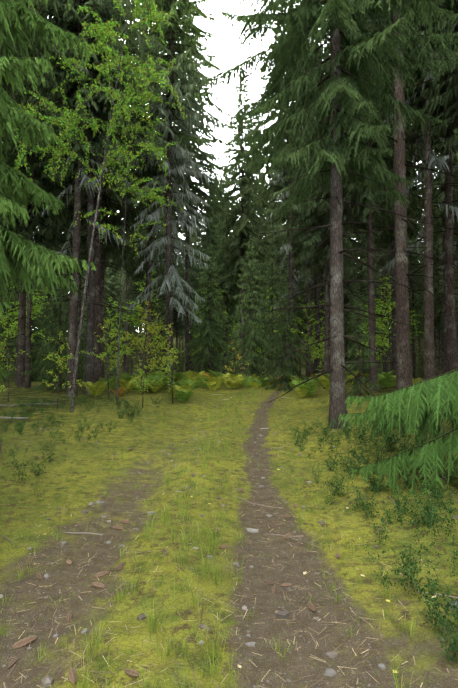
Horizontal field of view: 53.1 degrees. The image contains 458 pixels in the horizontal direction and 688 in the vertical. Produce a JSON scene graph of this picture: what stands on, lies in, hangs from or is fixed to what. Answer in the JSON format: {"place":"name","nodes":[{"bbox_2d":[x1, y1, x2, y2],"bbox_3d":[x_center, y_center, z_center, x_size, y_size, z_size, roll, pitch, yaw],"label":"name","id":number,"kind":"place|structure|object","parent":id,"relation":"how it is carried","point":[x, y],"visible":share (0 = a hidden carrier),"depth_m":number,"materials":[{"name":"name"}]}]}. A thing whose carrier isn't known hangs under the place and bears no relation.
{"place":"outdoors","nodes":[
{"label":"outdoors","id":0,"kind":"place"},
{"bbox_2d":[0,336,457,687],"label":"terrain","id":1,"kind":"structure","parent":0,"point":[74,461],"depth_m":4.09,"materials":[{"name":"green plant"}]},
{"bbox_2d":[0,325,14,381],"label":"young spruce","id":2,"kind":"object","parent":1,"relation":"on","point":[3,362],"visible":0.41,"depth_m":47.73,"materials":[{"name":"green plant"}]},
{"bbox_2d":[0,277,17,360],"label":"spruce","id":3,"kind":"object","parent":1,"relation":"on","point":[7,308],"visible":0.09,"depth_m":42.90,"materials":[{"name":"green plant"}]},
{"bbox_2d":[1,43,24,142],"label":"spruce","id":4,"kind":"object","parent":1,"relation":"on","point":[8,88],"visible":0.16,"depth_m":14.93,"materials":[{"name":"green plant"}]},
{"bbox_2d":[1,281,26,381],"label":"spruce","id":5,"kind":"object","parent":1,"relation":"on","point":[11,320],"visible":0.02,"depth_m":55.58,"materials":[{"name":"green plant"}]},
{"bbox_2d":[0,316,30,401],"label":"sapling","id":6,"kind":"object","parent":1,"relation":"on","point":[3,347],"visible":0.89,"depth_m":13.81,"materials":[{"name":"green plant"}]},
{"bbox_2d":[0,284,52,344],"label":"young broadleaf","id":7,"kind":"object","parent":1,"relation":"on","point":[35,298],"visible":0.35,"depth_m":24.74,"materials":[{"name":"green plant"}]},
{"bbox_2d":[5,282,51,381],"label":"young spruce","id":8,"kind":"object","parent":1,"relation":"on","point":[34,355],"visible":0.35,"depth_m":28.75,"materials":[{"name":"green plant"}]},
{"bbox_2d":[0,0,68,330],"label":"tree","id":9,"kind":"object","parent":1,"relation":"on","point":[61,5],"visible":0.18,"depth_m":13.12,"materials":[{"name":"green plant"}]},
{"bbox_2d":[0,0,70,386],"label":"spruce","id":10,"kind":"object","parent":1,"relation":"on","point":[21,367],"visible":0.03,"depth_m":19.70,"materials":[{"name":"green plant"}]},
{"bbox_2d":[0,28,73,384],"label":"spruce","id":11,"kind":"object","parent":1,"relation":"on","point":[55,218],"visible":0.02,"depth_m":21.39,"materials":[{"name":"green plant"}]},
{"bbox_2d":[0,2,86,387],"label":"spruce","id":12,"kind":"object","parent":1,"relation":"on","point":[44,223],"visible":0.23,"depth_m":18.89,"materials":[{"name":"green plant"}]},
{"bbox_2d":[0,0,95,382],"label":"spruce","id":13,"kind":"object","parent":1,"relation":"on","point":[23,260],"visible":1,"depth_m":4.15,"materials":[{"name":"green plant"}]},
{"bbox_2d":[31,217,68,374],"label":"spruce","id":14,"kind":"object","parent":1,"relation":"on","point":[48,314],"visible":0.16,"depth_m":36.04,"materials":[{"name":"green plant"}]},
{"bbox_2d":[21,263,85,390],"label":"young spruce","id":15,"kind":"object","parent":1,"relation":"on","point":[52,346],"visible":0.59,"depth_m":17.13,"materials":[{"name":"green plant"}]},
{"bbox_2d":[42,331,85,408],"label":"sapling","id":16,"kind":"object","parent":1,"relation":"on","point":[59,360],"visible":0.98,"depth_m":12.65,"materials":[{"name":"green plant"}]},
{"bbox_2d":[42,184,86,351],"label":"spruce","id":17,"kind":"object","parent":1,"relation":"on","point":[68,272],"visible":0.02,"depth_m":39.95,"materials":[{"name":"green plant"}]},
{"bbox_2d":[35,93,117,337],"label":"tree","id":18,"kind":"object","parent":1,"relation":"on","point":[84,234],"visible":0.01,"depth_m":23.64,"materials":[{"name":"green plant"}]},
{"bbox_2d":[2,0,160,396],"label":"spruce","id":19,"kind":"object","parent":1,"relation":"on","point":[64,20],"visible":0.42,"depth_m":16.00,"materials":[{"name":"green plant"}]},
{"bbox_2d":[68,233,108,379],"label":"spruce","id":20,"kind":"object","parent":1,"relation":"on","point":[79,298],"depth_m":42.81,"materials":[{"name":"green plant"}]},
{"bbox_2d":[11,0,169,394],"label":"spruce","id":21,"kind":"object","parent":1,"relation":"on","point":[97,141],"visible":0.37,"depth_m":16.42,"materials":[{"name":"green plant"}]},
{"bbox_2d":[77,306,106,381],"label":"young spruce","id":22,"kind":"object","parent":1,"relation":"on","point":[83,349],"visible":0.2,"depth_m":29.13,"materials":[{"name":"green plant"}]},
{"bbox_2d":[61,201,129,351],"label":"spruce","id":23,"kind":"object","parent":1,"relation":"on","point":[83,232],"visible":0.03,"depth_m":37.94,"materials":[{"name":"green plant"}]},
{"bbox_2d":[12,0,187,412],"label":"tall birch","id":24,"kind":"object","parent":1,"relation":"on","point":[103,29],"visible":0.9,"depth_m":12.26,"materials":[{"name":"green plant"}]},
{"bbox_2d":[42,4,160,382],"bbox_3d":[-5.452,-8.589,19.885,5.148,21.572,4.712,3,-4,-38],"label":"spruce","id":25,"kind":"object","parent":1,"relation":"on","point":[97,366],"visible":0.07,"depth_m":19.50,"materials":[{"name":"green plant"}]},
{"bbox_2d":[79,317,123,398],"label":"sapling","id":26,"kind":"object","parent":1,"relation":"on","point":[104,353],"visible":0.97,"depth_m":14.40,"materials":[{"name":"green plant"}]},
{"bbox_2d":[55,138,148,382],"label":"spruce","id":27,"kind":"object","parent":1,"relation":"on","point":[105,253],"visible":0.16,"depth_m":21.93,"materials":[{"name":"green plant"}]},
{"bbox_2d":[104,258,125,375],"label":"spruce","id":28,"kind":"object","parent":1,"relation":"on","point":[113,283],"visible":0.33,"depth_m":59.79,"materials":[{"name":"green plant"}]},
{"bbox_2d":[104,297,134,362],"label":"spruce tree","id":29,"kind":"object","parent":1,"relation":"on","point":[126,350],"visible":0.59,"depth_m":29.95,"materials":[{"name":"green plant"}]},
{"bbox_2d":[71,90,168,404],"bbox_3d":[-3.127,-2.674,13.494,2.925,9.201,2.534,0,-3,-1],"label":"slim birch","id":30,"kind":"object","parent":1,"relation":"on","point":[110,211],"visible":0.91,"depth_m":13.07,"materials":[{"name":"green plant"}]},
{"bbox_2d":[101,144,156,377],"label":"spruce","id":31,"kind":"object","parent":1,"relation":"on","point":[131,263],"visible":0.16,"depth_m":39.43,"materials":[{"name":"green plant"}]},
{"bbox_2d":[117,274,143,374],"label":"spruce","id":32,"kind":"object","parent":1,"relation":"on","point":[133,328],"visible":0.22,"depth_m":56.70,"materials":[{"name":"green plant"}]},
{"bbox_2d":[116,255,161,376],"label":"spruce","id":33,"kind":"object","parent":1,"relation":"on","point":[131,295],"visible":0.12,"depth_m":53.76,"materials":[{"name":"green plant"}]},
{"bbox_2d":[116,271,165,368],"bbox_3d":[-4.722,-1.000,27.023,2.592,6.946,3.600,-2,-4,33],"label":"young broadleaf","id":34,"kind":"object","parent":1,"relation":"on","point":[138,306],"visible":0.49,"depth_m":26.67,"materials":[{"name":"green plant"}]},
{"bbox_2d":[131,359,154,407],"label":"sapling","id":35,"kind":"object","parent":1,"relation":"on","point":[140,381],"visible":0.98,"depth_m":12.79,"materials":[{"name":"green plant"}]},
{"bbox_2d":[120,299,175,394],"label":"sapling","id":36,"kind":"object","parent":1,"relation":"on","point":[152,331],"visible":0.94,"depth_m":15.58,"materials":[{"name":"green plant"}]},
{"bbox_2d":[121,202,175,353],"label":"spruce","id":37,"kind":"object","parent":1,"relation":"on","point":[138,275],"visible":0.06,"depth_m":44.76,"materials":[{"name":"green plant"}]},
{"bbox_2d":[129,314,169,390],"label":"sapling","id":38,"kind":"object","parent":1,"relation":"on","point":[146,350],"visible":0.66,"depth_m":17.92,"materials":[{"name":"green plant"}]},
{"bbox_2d":[141,259,175,361],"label":"spruce","id":39,"kind":"object","parent":1,"relation":"on","point":[164,294],"visible":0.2,"depth_m":48.02,"materials":[{"name":"green plant"}]},
{"bbox_2d":[117,0,202,373],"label":"spruce","id":40,"kind":"object","parent":1,"relation":"on","point":[150,227],"visible":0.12,"depth_m":24.07,"materials":[{"name":"green plant"}]},
{"bbox_2d":[149,323,178,386],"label":"sapling","id":41,"kind":"object","parent":1,"relation":"on","point":[168,353],"visible":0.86,"depth_m":16.16,"materials":[{"name":"green plant"}]},
{"bbox_2d":[151,298,179,372],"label":"young spruce","id":42,"kind":"object","parent":1,"relation":"on","point":[163,333],"visible":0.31,"depth_m":26.33,"materials":[{"name":"green plant"}]},
{"bbox_2d":[154,347,178,403],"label":"sapling","id":43,"kind":"object","parent":1,"relation":"on","point":[166,369],"visible":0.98,"depth_m":14.03,"materials":[{"name":"green plant"}]},
{"bbox_2d":[138,124,200,339],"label":"spruce","id":44,"kind":"object","parent":1,"relation":"on","point":[162,231],"visible":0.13,"depth_m":41.58,"materials":[{"name":"green plant"}]},
{"bbox_2d":[8,396,339,683],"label":"stones","id":45,"kind":"object","parent":1,"relation":"on","point":[72,676],"visible":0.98,"depth_m":3.42,"materials":[{"name":"stone"}]},
{"bbox_2d":[162,253,192,372],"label":"spruce","id":46,"kind":"object","parent":1,"relation":"on","point":[177,322],"visible":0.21,"depth_m":53.65,"materials":[{"name":"green plant"}]},
{"bbox_2d":[124,0,232,386],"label":"spruce","id":47,"kind":"object","parent":1,"relation":"on","point":[173,33],"visible":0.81,"depth_m":20.09,"materials":[{"name":"green plant"}]},
{"bbox_2d":[177,208,203,370],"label":"spruce","id":48,"kind":"object","parent":1,"relation":"on","point":[191,273],"visible":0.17,"depth_m":58.05,"materials":[{"name":"green plant"}]},
{"bbox_2d":[147,19,234,370],"bbox_3d":[-2.411,-9.330,28.450,5.760,24.133,5.272,2,-4,-30],"label":"spruce","id":49,"kind":"object","parent":1,"relation":"on","point":[205,185],"visible":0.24,"depth_m":28.18,"materials":[{"name":"green plant"}]},
{"bbox_2d":[183,243,230,374],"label":"young spruce","id":50,"kind":"object","parent":1,"relation":"on","point":[206,344],"visible":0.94,"depth_m":26.84,"materials":[{"name":"green plant"}]},
{"bbox_2d":[181,243,234,372],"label":"young spruce","id":51,"kind":"object","parent":1,"relation":"on","point":[218,328],"visible":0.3,"depth_m":31.87,"materials":[{"name":"green plant"}]},
{"bbox_2d":[189,162,227,356],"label":"spruce","id":52,"kind":"object","parent":1,"relation":"on","point":[206,237],"visible":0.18,"depth_m":40.16,"materials":[{"name":"green plant"}]},
{"bbox_2d":[200,165,239,372],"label":"spruce","id":53,"kind":"object","parent":1,"relation":"on","point":[224,191],"visible":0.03,"depth_m":46.78,"materials":[{"name":"green plant"}]},
{"bbox_2d":[206,197,244,373],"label":"spruce","id":54,"kind":"object","parent":1,"relation":"on","point":[228,286],"visible":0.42,"depth_m":35.96,"materials":[{"name":"green plant"}]},
{"bbox_2d":[0,392,457,666],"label":"bilberry shrubs","id":55,"kind":"object","parent":1,"relation":"on","point":[432,514],"visible":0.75,"depth_m":5.44,"materials":[{"name":"leaf"},{"name":"twig wood"}]},
{"bbox_2d":[0,383,457,687],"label":"grass tufts","id":56,"kind":"object","parent":1,"relation":"on","point":[206,565],"visible":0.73,"depth_m":3.52,"materials":[{"name":"green plant"}]},
{"bbox_2d":[0,389,457,687],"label":"forest litter","id":57,"kind":"object","parent":1,"relation":"on","point":[276,611],"visible":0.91,"depth_m":3.20,"materials":[{"name":"brown plant"}]},
{"bbox_2d":[0,401,457,687],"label":"path stones","id":58,"kind":"object","parent":1,"relation":"on","point":[281,614],"visible":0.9,"depth_m":3.43,"materials":[{"name":"grey stone"}]},
{"bbox_2d":[202,72,276,373],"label":"spruce","id":59,"kind":"object","parent":1,"relation":"on","point":[246,189],"visible":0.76,"depth_m":31.17,"materials":[{"name":"green plant"}]},
{"bbox_2d":[228,260,267,374],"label":"young spruce","id":60,"kind":"object","parent":1,"relation":"on","point":[236,338],"visible":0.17,"depth_m":33.11,"materials":[{"name":"green plant"}]},
{"bbox_2d":[78,369,422,402],"bbox_3d":[0.995,1.741,22.079,12.561,1.132,16.185,0,-3,-1],"label":"fern patch","id":61,"kind":"object","parent":1,"relation":"on","point":[214,380],"visible":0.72,"depth_m":17.15,"materials":[{"name":"green plant"}]},
{"bbox_2d":[224,238,276,384],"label":"young spruce","id":62,"kind":"object","parent":1,"relation":"on","point":[252,338],"visible":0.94,"depth_m":22.85,"materials":[{"name":"green plant"}]},
{"bbox_2d":[233,199,269,372],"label":"spruce","id":63,"kind":"object","parent":1,"relation":"on","point":[260,275],"visible":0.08,"depth_m":41.95,"materials":[{"name":"green plant"}]},
{"bbox_2d":[244,120,270,370],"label":"spruce","id":64,"kind":"object","parent":1,"relation":"on","point":[256,175],"visible":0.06,"depth_m":49.91,"materials":[{"name":"green plant"}]},
{"bbox_2d":[248,239,296,383],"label":"young spruce","id":65,"kind":"object","parent":1,"relation":"on","point":[271,300],"visible":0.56,"depth_m":28.10,"materials":[{"name":"green plant"}]},
{"bbox_2d":[256,178,295,339],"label":"spruce","id":66,"kind":"object","parent":1,"relation":"on","point":[273,226],"visible":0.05,"depth_m":46.69,"materials":[{"name":"green plant"}]},
{"bbox_2d":[254,215,299,337],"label":"spruce","id":67,"kind":"object","parent":1,"relation":"on","point":[283,272],"visible":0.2,"depth_m":41.27,"materials":[{"name":"green plant"}]},
{"bbox_2d":[239,0,321,374],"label":"spruce","id":68,"kind":"object","parent":1,"relation":"on","point":[277,183],"visible":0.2,"depth_m":24.70,"materials":[{"name":"green plant"}]},
{"bbox_2d":[260,276,310,391],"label":"young spruce","id":69,"kind":"object","parent":1,"relation":"on","point":[283,366],"visible":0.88,"depth_m":19.34,"materials":[{"name":"green plant"}]},
{"bbox_2d":[269,219,303,348],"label":"spruce","id":70,"kind":"object","parent":1,"relation":"on","point":[288,278],"visible":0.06,"depth_m":44.50,"materials":[{"name":"green plant"}]},
{"bbox_2d":[279,283,305,370],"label":"spruce","id":71,"kind":"object","parent":1,"relation":"on","point":[299,326],"visible":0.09,"depth_m":54.52,"materials":[{"name":"green plant"}]},
{"bbox_2d":[263,41,344,376],"bbox_3d":[4.513,-8.444,27.596,4.907,22.404,5.225,2,-4,-28],"label":"spruce","id":72,"kind":"object","parent":1,"relation":"on","point":[308,298],"visible":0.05,"depth_m":27.10,"materials":[{"name":"green plant"}]},
{"bbox_2d":[286,297,329,374],"bbox_3d":[4.017,-0.085,23.430,2.467,4.730,2.250,-1,-3,20],"label":"young broadleaf","id":73,"kind":"object","parent":1,"relation":"on","point":[305,335],"visible":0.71,"depth_m":23.20,"materials":[{"name":"green plant"}]},
{"bbox_2d":[270,18,351,374],"bbox_3d":[5.795,-9.616,30.300,6.268,25.160,5.559,-1,-3,9],"label":"spruce","id":74,"kind":"object","parent":1,"relation":"on","point":[317,330],"visible":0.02,"depth_m":29.85,"materials":[{"name":"green plant"}]},
{"bbox_2d":[293,266,329,366],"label":"broadleaf tree","id":75,"kind":"object","parent":1,"relation":"on","point":[300,305],"visible":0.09,"depth_m":42.75,"materials":[{"name":"green plant"}]},
{"bbox_2d":[298,293,329,373],"bbox_3d":[6.107,-0.392,30.776,3.392,6.503,3.094,1,-3,-23],"label":"young broadleaf","id":76,"kind":"object","parent":1,"relation":"on","point":[322,336],"visible":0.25,"depth_m":30.82,"materials":[{"name":"green plant"}]},
{"bbox_2d":[288,236,354,372],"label":"spruce","id":77,"kind":"object","parent":1,"relation":"on","point":[321,270],"visible":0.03,"depth_m":34.30,"materials":[{"name":"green plant"}]},
{"bbox_2d":[204,0,457,428],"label":"spruce","id":78,"kind":"object","parent":1,"relation":"on","point":[334,143],"visible":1,"depth_m":9.99,"materials":[{"name":"green plant"}]},
{"bbox_2d":[270,8,391,388],"bbox_3d":[3.764,-6.613,17.769,4.316,17.433,4.141,0,-3,3],"label":"spruce","id":79,"kind":"object","parent":1,"relation":"on","point":[315,237],"visible":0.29,"depth_m":17.49,"materials":[{"name":"green plant"}]},
{"bbox_2d":[311,249,356,332],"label":"spruce","id":80,"kind":"object","parent":1,"relation":"on","point":[346,293],"visible":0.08,"depth_m":40.18,"materials":[{"name":"green plant"}]},
{"bbox_2d":[344,282,379,374],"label":"young spruce","id":81,"kind":"object","parent":1,"relation":"on","point":[352,343],"visible":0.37,"depth_m":25.45,"materials":[{"name":"green plant"}]},
{"bbox_2d":[344,299,381,397],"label":"young spruce","id":82,"kind":"object","parent":1,"relation":"on","point":[356,385],"visible":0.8,"depth_m":14.45,"materials":[{"name":"green plant"}]},
{"bbox_2d":[309,32,417,373],"bbox_3d":[6.418,-10.501,20.616,6.063,25.403,5.549,1,-3,-21],"label":"spruce","id":83,"kind":"object","parent":1,"relation":"on","point":[367,277],"depth_m":20.22,"materials":[{"name":"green plant"}]},
{"bbox_2d":[343,220,385,358],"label":"spruce","id":84,"kind":"object","parent":1,"relation":"on","point":[360,278],"visible":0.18,"depth_m":38.81,"materials":[{"name":"green plant"}]},
{"bbox_2d":[344,250,388,374],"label":"young spruce","id":85,"kind":"object","parent":1,"relation":"on","point":[363,306],"visible":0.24,"depth_m":32.81,"materials":[{"name":"green plant"}]},
{"bbox_2d":[352,307,386,374],"bbox_3d":[5.702,0.049,18.426,1.850,3.547,1.688,2,-4,-36],"label":"young broadleaf","id":86,"kind":"object","parent":1,"relation":"on","point":[365,327],"visible":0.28,"depth_m":18.35,"materials":[{"name":"green plant"}]},
{"bbox_2d":[307,7,437,390],"bbox_3d":[4.970,-7.690,16.471,4.638,19.403,4.493,-2,-4,29],"label":"spruce","id":87,"kind":"object","parent":1,"relation":"on","point":[353,197],"visible":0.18,"depth_m":16.05,"materials":[{"name":"green plant"}]},
{"bbox_2d":[355,240,390,371],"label":"spruce","id":88,"kind":"object","parent":1,"relation":"on","point":[382,314],"depth_m":46.05,"materials":[{"name":"brown plant"}]},
{"bbox_2d":[357,277,395,370],"bbox_3d":[7.282,-0.573,22.000,2.532,5.321,2.776,-1,-3,23],"label":"young broadleaf","id":89,"kind":"object","parent":1,"relation":"on","point":[388,346],"visible":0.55,"depth_m":22.00,"materials":[{"name":"green plant"}]},
{"bbox_2d":[357,165,413,371],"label":"spruce","id":90,"kind":"object","parent":1,"relation":"on","point":[384,260],"depth_m":43.38,"materials":[{"name":"green plant"}]},
{"bbox_2d":[319,0,457,389],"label":"spruce","id":91,"kind":"object","parent":1,"relation":"on","point":[404,369],"visible":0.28,"depth_m":13.07,"materials":[{"name":"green plant"}]},
{"bbox_2d":[360,276,423,372],"bbox_3d":[10.020,-1.264,27.899,4.000,7.717,2.880,0,-3,-7],"label":"young broadleaf","id":92,"kind":"object","parent":1,"relation":"on","point":[377,308],"visible":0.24,"depth_m":27.95,"materials":[{"name":"green plant"}]},
{"bbox_2d":[346,127,444,378],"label":"spruce","id":93,"kind":"object","parent":1,"relation":"on","point":[412,213],"visible":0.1,"depth_m":23.36,"materials":[{"name":"green plant"}]},
{"bbox_2d":[338,368,457,496],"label":"spruce","id":94,"kind":"object","parent":1,"relation":"on","point":[412,404],"visible":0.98,"depth_m":5.40,"materials":[{"name":"green plant"}]},
{"bbox_2d":[375,176,423,359],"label":"spruce","id":95,"kind":"object","parent":1,"relation":"on","point":[411,257],"visible":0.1,"depth_m":41.26,"materials":[{"name":"green plant"}]},
{"bbox_2d":[384,289,419,363],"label":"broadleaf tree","id":96,"kind":"object","parent":1,"relation":"on","point":[415,295],"visible":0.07,"depth_m":54.19,"materials":[{"name":"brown plant"}]},
{"bbox_2d":[348,0,457,379],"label":"spruce","id":97,"kind":"object","parent":1,"relation":"on","point":[428,317],"visible":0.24,"depth_m":14.13,"materials":[{"name":"green plant"}]},
{"bbox_2d":[387,159,423,379],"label":"spruce","id":98,"kind":"object","parent":1,"relation":"on","point":[414,349],"visible":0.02,"depth_m":46.92,"materials":[{"name":"brown plant"}]},
{"bbox_2d":[410,330,421,379],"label":"young spruce","id":99,"kind":"object","parent":1,"relation":"on","point":[416,359],"visible":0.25,"depth_m":60.77,"materials":[{"name":"green plant"}]},
{"bbox_2d":[416,344,423,379],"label":"young spruce","id":100,"kind":"object","parent":1,"relation":"on","point":[421,375],"visible":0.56,"depth_m":51.52,"materials":[{"name":"green plant"}]},
{"bbox_2d":[391,44,457,371],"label":"spruce","id":101,"kind":"object","parent":1,"relation":"on","point":[452,360],"visible":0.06,"depth_m":17.20,"materials":[{"name":"green plant"}]},
{"bbox_2d":[398,0,457,298],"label":"spruce","id":102,"kind":"object","parent":1,"relation":"on","point":[450,93],"visible":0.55,"depth_m":13.23,"materials":[{"name":"green plant"}]},
{"bbox_2d":[409,240,457,375],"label":"spruce","id":103,"kind":"object","parent":1,"relation":"on","point":[419,301],"visible":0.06,"depth_m":43.83,"materials":[{"name":"green plant"}]},
{"bbox_2d":[412,134,457,372],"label":"spruce","id":104,"kind":"object","parent":1,"relation":"on","point":[439,221],"visible":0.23,"depth_m":31.24,"materials":[{"name":"brown plant"}]},
{"bbox_2d":[415,189,457,374],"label":"spruce","id":105,"kind":"object","parent":1,"relation":"on","point":[439,324],"visible":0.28,"depth_m":38.19,"materials":[{"name":"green plant"}]},
{"bbox_2d":[421,96,457,320],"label":"spruce","id":106,"kind":"object","parent":1,"relation":"on","point":[433,177],"visible":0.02,"depth_m":21.08,"materials":[{"name":"green plant"}]},
{"bbox_2d":[434,157,457,314],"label":"spruce","id":107,"kind":"object","parent":1,"relation":"on","point":[456,248],"visible":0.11,"depth_m":34.75,"materials":[{"name":"green plant"}]},
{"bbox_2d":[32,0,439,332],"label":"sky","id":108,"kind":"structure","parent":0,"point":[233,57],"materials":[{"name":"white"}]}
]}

